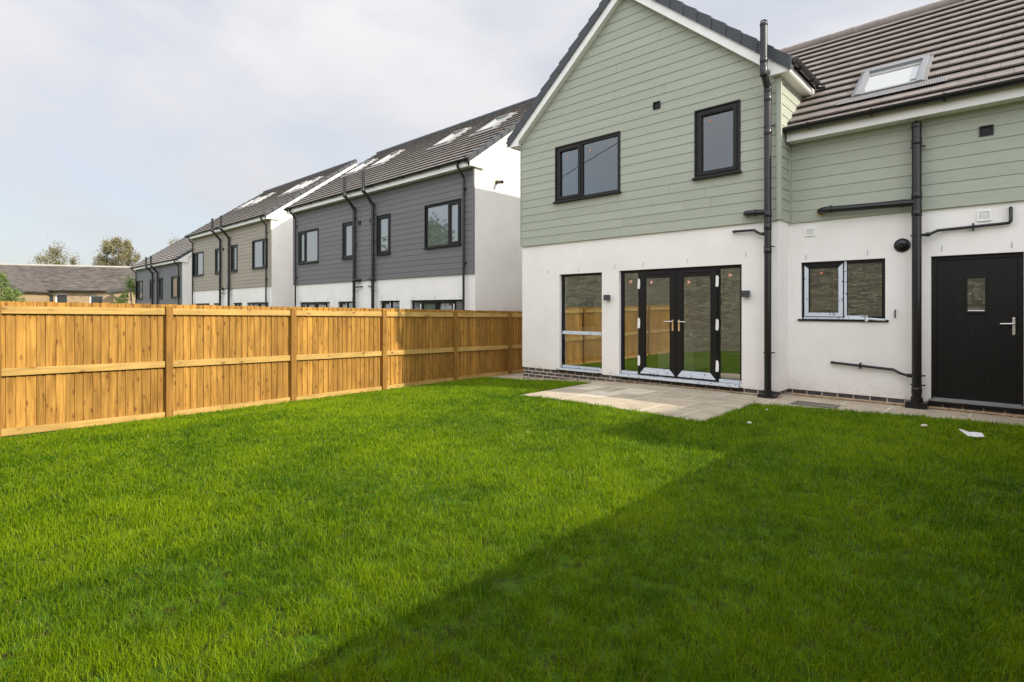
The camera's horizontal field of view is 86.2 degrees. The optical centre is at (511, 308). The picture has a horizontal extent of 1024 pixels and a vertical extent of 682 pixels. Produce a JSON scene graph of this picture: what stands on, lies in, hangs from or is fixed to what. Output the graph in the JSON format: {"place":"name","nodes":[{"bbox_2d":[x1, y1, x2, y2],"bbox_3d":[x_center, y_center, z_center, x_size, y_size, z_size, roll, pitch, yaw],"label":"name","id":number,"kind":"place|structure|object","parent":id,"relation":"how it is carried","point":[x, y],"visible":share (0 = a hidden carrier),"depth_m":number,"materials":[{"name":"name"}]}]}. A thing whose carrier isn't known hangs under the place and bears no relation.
{"place":"outdoors","nodes":[
{"label":"outdoors","id":0,"kind":"place"},
{"bbox_2d":[1,382,446,438],"bbox_3d":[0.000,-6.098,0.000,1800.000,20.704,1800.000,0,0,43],"label":"ground","id":1,"kind":"structure","parent":0,"point":[55,430],"depth_m":8.35,"materials":[{"name":"green plant"}]},
{"bbox_2d":[0,271,25,301],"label":"leafy shrub","id":2,"kind":"object","parent":1,"relation":"on","point":[8,295],"visible":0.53,"depth_m":35.96,"materials":[{"name":"green plant"}]},
{"bbox_2d":[28,235,71,264],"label":"round tree","id":3,"kind":"object","parent":1,"relation":"on","point":[55,252],"visible":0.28,"depth_m":91.83,"materials":[{"name":"green plant"}]},
{"bbox_2d":[0,263,135,303],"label":"old building","id":4,"kind":"structure","parent":1,"relation":"on","point":[64,283],"depth_m":57.00,"materials":[{"name":"stone"}]},
{"bbox_2d":[49,293,52,301],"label":"window","id":5,"kind":"structure","parent":4,"relation":"in","point":[50,294],"depth_m":55.48,"materials":[{"name":"white plastic"}]},
{"bbox_2d":[55,293,66,302],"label":"window","id":6,"kind":"structure","parent":4,"relation":"in","point":[59,298],"depth_m":55.78,"materials":[{"name":"white plastic"}]},
{"bbox_2d":[90,295,102,302],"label":"window","id":7,"kind":"structure","parent":4,"relation":"in","point":[93,298],"depth_m":56.85,"materials":[{"name":"grey glass"}]},
{"bbox_2d":[64,249,82,264],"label":"round tree","id":8,"kind":"object","parent":1,"relation":"on","point":[73,261],"visible":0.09,"depth_m":92.05,"materials":[{"name":"green plant"}]},
{"bbox_2d":[91,238,123,265],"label":"poplar tree","id":9,"kind":"object","parent":1,"relation":"on","point":[100,261],"visible":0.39,"depth_m":91.10,"materials":[{"name":"green plant"}]},
{"bbox_2d":[106,234,130,265],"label":"poplar tree","id":10,"kind":"object","parent":1,"relation":"on","point":[115,243],"visible":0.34,"depth_m":89.86,"materials":[{"name":"green plant"}]},
{"bbox_2d":[112,274,134,302],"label":"leafy shrub","id":11,"kind":"object","parent":1,"relation":"on","point":[130,284],"visible":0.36,"depth_m":41.74,"materials":[{"name":"green plant"}]},
{"bbox_2d":[116,237,142,265],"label":"poplar tree","id":12,"kind":"object","parent":1,"relation":"on","point":[129,261],"visible":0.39,"depth_m":93.64,"materials":[{"name":"green plant"}]},
{"bbox_2d":[130,237,191,304],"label":"semi detached house","id":13,"kind":"structure","parent":1,"relation":"on","point":[163,276],"depth_m":35.72,"materials":[{"name":"black"}]},
{"bbox_2d":[136,280,142,298],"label":"window","id":14,"kind":"structure","parent":13,"relation":"in","point":[139,284],"depth_m":39.80,"materials":[{"name":"black"}]},
{"bbox_2d":[158,278,162,298],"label":"window","id":15,"kind":"structure","parent":13,"relation":"in","point":[160,279],"depth_m":36.03,"materials":[{"name":"black"}]},
{"bbox_2d":[170,275,179,297],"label":"window","id":16,"kind":"structure","parent":13,"relation":"in","point":[174,279],"depth_m":33.99,"materials":[{"name":"black"}]},
{"bbox_2d":[0,301,522,437],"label":"wooden fence","id":17,"kind":"object","parent":1,"relation":"on","point":[69,365],"visible":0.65,"depth_m":9.64,"materials":[{"name":"brown wood"}]},
{"bbox_2d":[184,159,357,306],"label":"semi detached house","id":18,"kind":"structure","parent":1,"relation":"on","point":[242,254],"depth_m":26.81,"materials":[{"name":"beige"}]},
{"bbox_2d":[193,251,203,276],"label":"window","id":19,"kind":"structure","parent":18,"relation":"in","point":[198,257],"depth_m":31.09,"materials":[{"name":"black"}]},
{"bbox_2d":[215,248,218,273],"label":"window","id":20,"kind":"structure","parent":18,"relation":"in","point":[217,249],"depth_m":29.05,"materials":[{"name":"black"}]},
{"bbox_2d":[231,244,237,271],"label":"window","id":21,"kind":"structure","parent":18,"relation":"in","point":[234,255],"depth_m":27.43,"materials":[{"name":"black"}]},
{"bbox_2d":[248,302,268,306],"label":"glazed doors","id":22,"kind":"structure","parent":18,"relation":"in","point":[251,303],"depth_m":25.65,"materials":[{"name":"black glass"}]},
{"bbox_2d":[252,238,267,268],"bbox_3d":[-11.632,-2.530,25.240,1.690,1.350,0.160,0,0,43],"label":"window","id":23,"kind":"structure","parent":18,"relation":"in","point":[258,246],"depth_m":25.36,"materials":[{"name":"black"}]},
{"bbox_2d":[283,97,534,310],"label":"semi detached house","id":24,"kind":"structure","parent":1,"relation":"on","point":[430,221],"depth_m":17.46,"materials":[{"name":"grey wood"}]},
{"bbox_2d":[298,228,318,264],"bbox_3d":[-8.196,-2.500,22.019,1.690,1.350,0.160,0,0,43],"label":"window","id":25,"kind":"structure","parent":24,"relation":"in","point":[308,244],"depth_m":22.09,"materials":[{"name":"black"}]},
{"bbox_2d":[301,302,329,306],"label":"glazed doors","id":26,"kind":"structure","parent":24,"relation":"in","point":[303,304],"depth_m":21.85,"materials":[{"name":"black glass"}]},
{"bbox_2d":[340,301,351,307],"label":"window","id":27,"kind":"structure","parent":24,"relation":"in","point":[346,304],"depth_m":20.20,"materials":[{"name":"black"}]},
{"bbox_2d":[341,221,351,259],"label":"window","id":28,"kind":"structure","parent":24,"relation":"in","point":[346,226],"depth_m":20.03,"materials":[{"name":"black"}]},
{"bbox_2d":[375,213,390,255],"bbox_3d":[-4.308,-2.485,18.373,0.810,1.360,0.160,0,0,43],"label":"window","id":29,"kind":"structure","parent":24,"relation":"in","point":[383,227],"depth_m":18.44,"materials":[{"name":"black"}]},
{"bbox_2d":[382,301,399,308],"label":"window","id":30,"kind":"structure","parent":24,"relation":"in","point":[385,304],"depth_m":18.27,"materials":[{"name":"black"}]},
{"bbox_2d":[412,299,461,309],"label":"glazed doors","id":31,"kind":"structure","parent":24,"relation":"in","point":[416,304],"depth_m":16.59,"materials":[{"name":"black glass"}]},
{"bbox_2d":[423,198,461,248],"bbox_3d":[-2.069,-2.500,16.273,1.690,1.350,0.160,0,0,43],"label":"window","id":32,"kind":"structure","parent":24,"relation":"in","point":[442,221],"depth_m":16.29,"materials":[{"name":"black"}]},
{"bbox_2d":[506,0,1023,415],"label":"semi detached house","id":33,"kind":"structure","parent":1,"relation":"on","point":[839,214],"depth_m":9.32,"materials":[{"name":"green wood"}]},
{"bbox_2d":[556,273,601,374],"bbox_3d":[1.472,0.302,11.811,1.190,2.125,0.215,0,0,43],"label":"window","id":34,"kind":"structure","parent":33,"relation":"in","point":[570,368],"depth_m":11.98,"materials":[{"name":"black"}]},
{"bbox_2d":[553,133,621,203],"bbox_3d":[1.583,-2.953,11.622,1.720,1.235,0.160,0,0,43],"label":"window","id":35,"kind":"structure","parent":33,"relation":"in","point":[581,195],"depth_m":11.73,"materials":[{"name":"black plastic"}]},
{"bbox_2d":[615,264,742,389],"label":"glazed doors","id":36,"kind":"structure","parent":33,"relation":"in","point":[676,275],"depth_m":10.26,"materials":[{"name":"black"}]},
{"bbox_2d":[692,102,741,180],"bbox_3d":[3.636,-2.957,9.696,0.870,1.245,0.160,0,0,43],"label":"window","id":37,"kind":"structure","parent":33,"relation":"in","point":[700,174],"depth_m":9.69,"materials":[{"name":"black"}]},
{"bbox_2d":[798,258,888,321],"bbox_3d":[5.340,-0.285,8.860,1.280,0.989,0.198,0,0,43],"label":"window","id":38,"kind":"structure","parent":33,"relation":"in","point":[842,315],"depth_m":8.88,"materials":[{"name":"white"}]},
{"bbox_2d":[928,252,1023,411],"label":"back door","id":39,"kind":"structure","parent":33,"relation":"in","point":[977,356],"depth_m":7.73,"materials":[{"name":"black"}]},
{"bbox_2d":[0,0,940,265],"label":"sky","id":40,"kind":"structure","parent":0,"point":[145,121],"materials":[{"name":"white"}]},
{"bbox_2d":[0,375,1023,681],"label":"lawn","id":41,"kind":"structure","parent":0,"point":[504,583],"depth_m":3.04,"materials":[{"name":"green plant"}]},
{"bbox_2d":[959,429,984,436],"bbox_3d":[5.143,1.388,6.113,0.232,0.076,0.082,0,0,3],"label":"plastic scrap","id":42,"kind":"object","parent":41,"relation":"on","point":[974,434],"visible":1,"depth_m":6.11,"materials":[{"name":"white plastic"}]},
{"bbox_2d":[524,381,766,420],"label":"patio","id":43,"kind":"structure","parent":0,"point":[706,397],"depth_m":8.84,"materials":[{"name":"stone"}]},
{"bbox_2d":[490,373,1023,425],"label":"path","id":44,"kind":"structure","parent":0,"point":[857,406],"depth_m":7.99,"materials":[{"name":"stone"}]},
{"bbox_2d":[518,376,1021,421],"bbox_3d":[2.632,1.667,11.499,5.950,0.413,12.387,0,0,-19],"label":"paving pointing","id":45,"kind":"object","parent":44,"relation":"attached to","point":[604,393],"visible":0.2,"depth_m":9.32,"materials":[{"name":"grey concrete"}]},
{"bbox_2d":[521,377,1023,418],"bbox_3d":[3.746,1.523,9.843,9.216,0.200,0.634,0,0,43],"label":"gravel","id":46,"kind":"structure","parent":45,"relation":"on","point":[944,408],"depth_m":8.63,"materials":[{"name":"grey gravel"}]},
{"bbox_2d":[790,400,839,408],"bbox_3d":[4.594,1.456,8.291,0.600,0.022,0.340,0,0,43],"label":"drain cover","id":47,"kind":"object","parent":44,"relation":"on","point":[804,403],"visible":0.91,"depth_m":8.29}
]}

